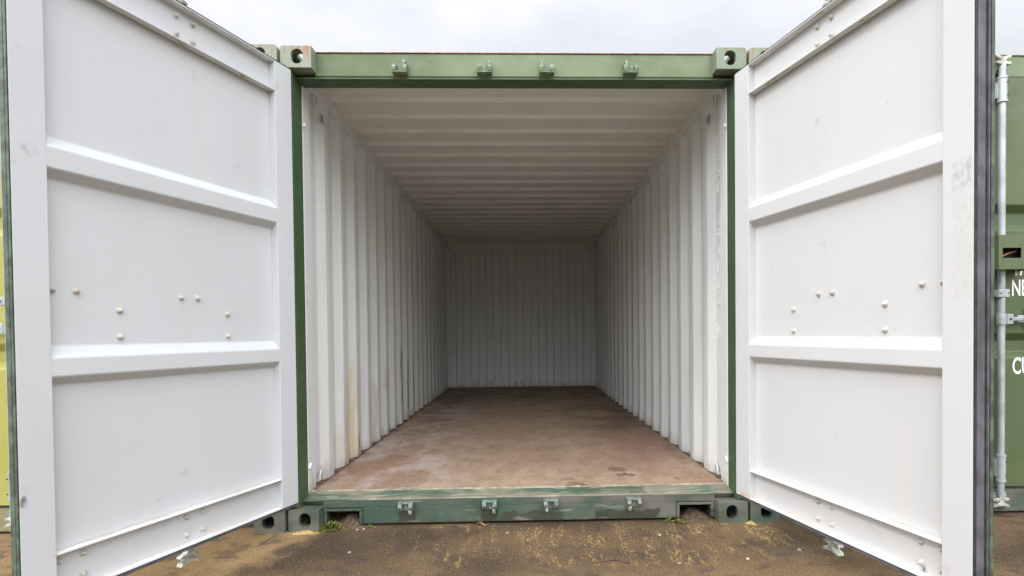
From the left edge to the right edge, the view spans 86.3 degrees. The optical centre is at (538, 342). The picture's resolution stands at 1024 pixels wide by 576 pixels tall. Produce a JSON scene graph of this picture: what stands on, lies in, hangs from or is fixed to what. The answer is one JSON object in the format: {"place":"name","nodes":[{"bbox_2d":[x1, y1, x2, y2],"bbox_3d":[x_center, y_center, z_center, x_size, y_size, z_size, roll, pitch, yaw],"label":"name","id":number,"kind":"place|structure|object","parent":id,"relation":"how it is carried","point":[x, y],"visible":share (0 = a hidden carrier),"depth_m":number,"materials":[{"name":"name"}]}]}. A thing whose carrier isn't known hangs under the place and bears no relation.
{"place":"outdoors","nodes":[
{"label":"outdoors","id":0,"kind":"place"},
{"bbox_2d":[0,504,1023,575],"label":"ground","id":1,"kind":"structure","parent":0,"point":[291,553],"depth_m":2.57,"materials":[{"name":"soil"}]},
{"bbox_2d":[0,44,287,532],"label":"shipping container","id":2,"kind":"object","parent":1,"relation":"on","point":[277,523],"visible":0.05,"depth_m":2.84,"materials":[{"name":"green metal"}]},
{"bbox_2d":[0,142,10,527],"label":"door","id":3,"kind":"structure","parent":2,"relation":"in","point":[4,443],"depth_m":2.84,"materials":[{"name":"yellow paint"}]},
{"bbox_2d":[292,530,318,534],"bbox_3d":[-1.204,0.984,2.840,0.158,0.021,0.059,-1,1,-2],"label":"dust heap","id":4,"kind":"object","parent":1,"relation":"on","point":[303,532],"visible":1,"depth_m":2.83,"materials":[{"name":"beige soil"}]},
{"bbox_2d":[319,520,344,531],"bbox_3d":[-1.096,0.967,2.883,0.146,0.047,0.102,-1,1,-2],"label":"moss clump","id":5,"kind":"object","parent":1,"relation":"on","point":[332,524],"visible":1,"depth_m":2.88,"materials":[{"name":"green plant"}]},
{"bbox_2d":[339,513,366,527],"bbox_3d":[-1.022,0.961,2.987,0.208,0.057,0.193,-1,1,-2],"label":"soil heap","id":6,"kind":"object","parent":1,"relation":"on","point":[351,521],"visible":0.76,"depth_m":2.94,"materials":[{"name":"brown soil"}]},
{"bbox_2d":[0,0,994,575],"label":"shipping container","id":7,"kind":"object","parent":1,"relation":"on","point":[246,284],"visible":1,"depth_m":2.56,"materials":[{"name":"metal"}]},
{"bbox_2d":[0,0,298,575],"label":"door","id":8,"kind":"structure","parent":7,"relation":"in","point":[147,172],"depth_m":2.12,"materials":[{"name":"white paint"}]},
{"bbox_2d":[735,0,994,575],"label":"door","id":9,"kind":"structure","parent":7,"relation":"in","point":[865,133],"depth_m":2.08,"materials":[{"name":"white paint"}]},
{"bbox_2d":[144,520,1019,575],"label":"wood crumbs","id":10,"kind":"object","parent":1,"relation":"on","point":[577,540],"visible":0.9,"depth_m":2.71,"materials":[{"name":"wood"}]},
{"bbox_2d":[596,559,628,563],"bbox_3d":[0.332,0.976,2.438,0.149,0.008,0.038,0,1,5],"label":"twig","id":11,"kind":"object","parent":1,"relation":"on","point":[612,560],"visible":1,"depth_m":2.44,"materials":[{"name":"brown wood"}]},
{"bbox_2d":[672,518,684,523],"bbox_3d":[0.756,0.955,2.934,0.075,0.025,0.061,-1,1,-2],"label":"weed","id":12,"kind":"object","parent":1,"relation":"on","point":[678,520],"visible":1,"depth_m":2.93,"materials":[{"name":"green plant"}]},
{"bbox_2d":[680,507,710,520],"bbox_3d":[0.867,0.945,3.058,0.208,0.047,0.217,-1,1,-2],"label":"soil heap","id":13,"kind":"object","parent":1,"relation":"on","point":[689,514],"visible":0.92,"depth_m":3.01,"materials":[{"name":"brown soil"}]},
{"bbox_2d":[746,48,1023,521],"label":"shipping container","id":14,"kind":"object","parent":1,"relation":"on","point":[1008,489],"visible":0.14,"depth_m":2.98,"materials":[{"name":"green metal"}]},
{"bbox_2d":[993,55,1023,507],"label":"door","id":15,"kind":"structure","parent":14,"relation":"in","point":[1009,90],"depth_m":2.98,"materials":[{"name":"green paint"}]},
{"bbox_2d":[185,0,1023,59],"label":"sky","id":16,"kind":"structure","parent":0,"point":[466,26],"materials":[{"name":"white"}]}
]}

